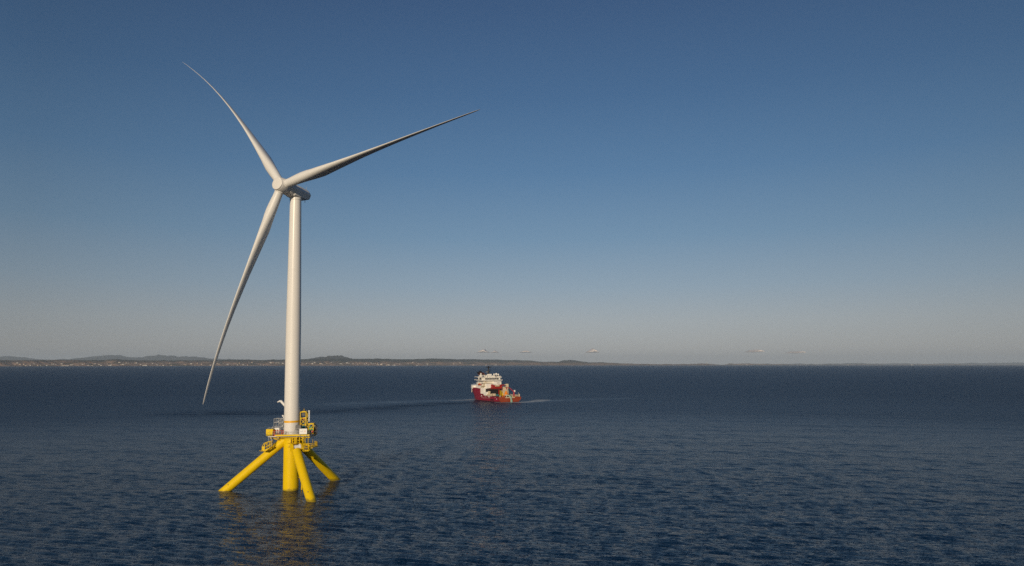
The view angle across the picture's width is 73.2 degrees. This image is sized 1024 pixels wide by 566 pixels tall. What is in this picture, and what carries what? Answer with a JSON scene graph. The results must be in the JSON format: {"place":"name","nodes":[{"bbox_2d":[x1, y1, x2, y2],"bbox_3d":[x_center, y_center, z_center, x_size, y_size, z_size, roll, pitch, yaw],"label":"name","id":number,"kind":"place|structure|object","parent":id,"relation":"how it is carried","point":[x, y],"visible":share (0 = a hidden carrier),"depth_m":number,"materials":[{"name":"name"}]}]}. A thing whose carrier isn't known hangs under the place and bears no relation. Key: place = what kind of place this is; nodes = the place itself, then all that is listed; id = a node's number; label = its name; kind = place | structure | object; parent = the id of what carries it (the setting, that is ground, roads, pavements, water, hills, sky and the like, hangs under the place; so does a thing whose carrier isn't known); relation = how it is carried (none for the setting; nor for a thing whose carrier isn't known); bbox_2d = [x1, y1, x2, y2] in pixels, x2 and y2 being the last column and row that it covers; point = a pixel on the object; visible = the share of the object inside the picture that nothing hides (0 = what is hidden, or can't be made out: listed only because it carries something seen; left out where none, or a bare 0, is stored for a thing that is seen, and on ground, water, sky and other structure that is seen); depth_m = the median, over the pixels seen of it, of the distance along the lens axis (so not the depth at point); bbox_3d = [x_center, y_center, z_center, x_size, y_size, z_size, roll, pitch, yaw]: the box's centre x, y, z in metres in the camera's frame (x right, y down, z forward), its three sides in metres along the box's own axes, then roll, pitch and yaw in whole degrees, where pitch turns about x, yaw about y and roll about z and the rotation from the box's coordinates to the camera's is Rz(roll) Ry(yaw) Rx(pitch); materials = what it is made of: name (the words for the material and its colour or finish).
{"place":"outdoors","nodes":[
{"label":"outdoors","id":0,"kind":"place"},
{"bbox_2d":[0,354,249,360],"bbox_3d":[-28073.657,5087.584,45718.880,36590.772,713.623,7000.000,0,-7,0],"label":"mountains","id":1,"kind":"structure","parent":0,"point":[154,358],"depth_m":44893.28,"materials":[{"name":"grey"}]},
{"bbox_2d":[311,355,351,358],"bbox_3d":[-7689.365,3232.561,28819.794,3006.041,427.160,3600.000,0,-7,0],"label":"hills","id":2,"kind":"structure","parent":0,"point":[336,357],"depth_m":28436.07,"materials":[{"name":"grey"}]},
{"bbox_2d":[0,358,717,365],"bbox_3d":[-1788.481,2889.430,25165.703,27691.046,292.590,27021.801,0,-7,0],"label":"coast","id":3,"kind":"structure","parent":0,"point":[424,362],"depth_m":21992.33},
{"bbox_2d":[0,365,1023,565],"bbox_3d":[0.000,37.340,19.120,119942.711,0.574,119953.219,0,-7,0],"label":"water","id":4,"kind":"structure","parent":0,"point":[739,465],"depth_m":235.32,"materials":[{"name":"blue liquid"}]},
{"bbox_2d":[184,63,479,501],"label":"wind turbine","id":5,"kind":"object","parent":4,"relation":"in","point":[291,441],"visible":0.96,"depth_m":195.26,"materials":[{"name":"white paint"}]},
{"bbox_2d":[261,440,273,451],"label":"access cage","id":6,"kind":"object","parent":5,"relation":"hanging from","point":[264,449],"visible":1,"depth_m":190.60,"materials":[{"name":"yellow paint"}]},
{"bbox_2d":[266,426,274,435],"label":"yellow container","id":7,"kind":"object","parent":5,"relation":"on","point":[269,432],"visible":1,"depth_m":190.84,"materials":[{"name":"metal"}]},
{"bbox_2d":[274,418,283,433],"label":"access scaffold","id":8,"kind":"object","parent":5,"relation":"on","point":[280,422],"visible":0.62,"depth_m":196.29,"materials":[{"name":"metal"}]},
{"bbox_2d":[295,425,301,434],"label":"grey cabinet","id":9,"kind":"object","parent":5,"relation":"on","point":[297,427],"visible":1,"depth_m":191.72,"materials":[{"name":"metal"}]},
{"bbox_2d":[299,429,306,435],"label":"sign board","id":10,"kind":"object","parent":5,"relation":"attached to","point":[302,431],"visible":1,"depth_m":190.35,"materials":[{"name":"white paint"}]},
{"bbox_2d":[300,411,307,433],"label":"lifting frame","id":11,"kind":"object","parent":5,"relation":"on","point":[303,418],"visible":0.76,"depth_m":195.78,"materials":[{"name":"yellow paint"}]},
{"bbox_2d":[303,436,309,450],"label":"pump cage","id":12,"kind":"object","parent":5,"relation":"hanging from","point":[306,448],"visible":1,"depth_m":189.93,"materials":[{"name":"yellow paint"}]},
{"bbox_2d":[306,410,309,428],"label":"ladder panel","id":13,"kind":"object","parent":5,"relation":"on","point":[308,417],"visible":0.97,"depth_m":196.32,"materials":[{"name":"metal"}]},
{"bbox_2d":[308,423,314,433],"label":"cable reel frame","id":14,"kind":"object","parent":5,"relation":"attached to","point":[311,428],"visible":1,"depth_m":193.14,"materials":[{"name":"yellow paint"}]},
{"bbox_2d":[471,366,520,401],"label":"supply ship","id":15,"kind":"object","parent":4,"relation":"on","point":[491,388],"visible":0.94,"depth_m":669.69,"materials":[{"name":"red paint"}]},
{"bbox_2d":[0,0,1023,364],"label":"sky","id":16,"kind":"structure","parent":0,"point":[630,181],"materials":[{"name":"blue"}]},
{"bbox_2d":[586,349,598,352],"bbox_3d":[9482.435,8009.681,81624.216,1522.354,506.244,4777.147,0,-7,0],"label":"cloud","id":17,"kind":"structure","parent":0,"point":[592,351],"depth_m":80296.70,"materials":[{"name":"white"}]},
{"bbox_2d":[746,350,763,351],"bbox_3d":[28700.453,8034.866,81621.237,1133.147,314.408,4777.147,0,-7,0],"label":"cloud","id":18,"kind":"structure","parent":0,"point":[755,351],"depth_m":80648.29,"materials":[{"name":"white"}]},
{"bbox_2d":[786,351,804,352],"bbox_3d":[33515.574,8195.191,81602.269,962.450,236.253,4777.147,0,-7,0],"label":"cloud","id":19,"kind":"structure","parent":0,"point":[796,352],"depth_m":80615.49,"materials":[{"name":"white"}]},
{"bbox_2d":[725,363,962,364],"bbox_3d":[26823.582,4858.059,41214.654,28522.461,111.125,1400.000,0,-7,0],"label":"islands","id":20,"kind":"object","parent":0,"point":[829,364],"visible":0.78,"depth_m":41017.26,"materials":[{"name":"grey"}]},
{"bbox_2d":[789,362,1023,364],"bbox_3d":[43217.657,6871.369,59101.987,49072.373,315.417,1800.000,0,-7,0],"label":"hills","id":21,"kind":"structure","parent":0,"point":[1017,363],"depth_m":58661.38,"materials":[{"name":"grey"}]}
]}

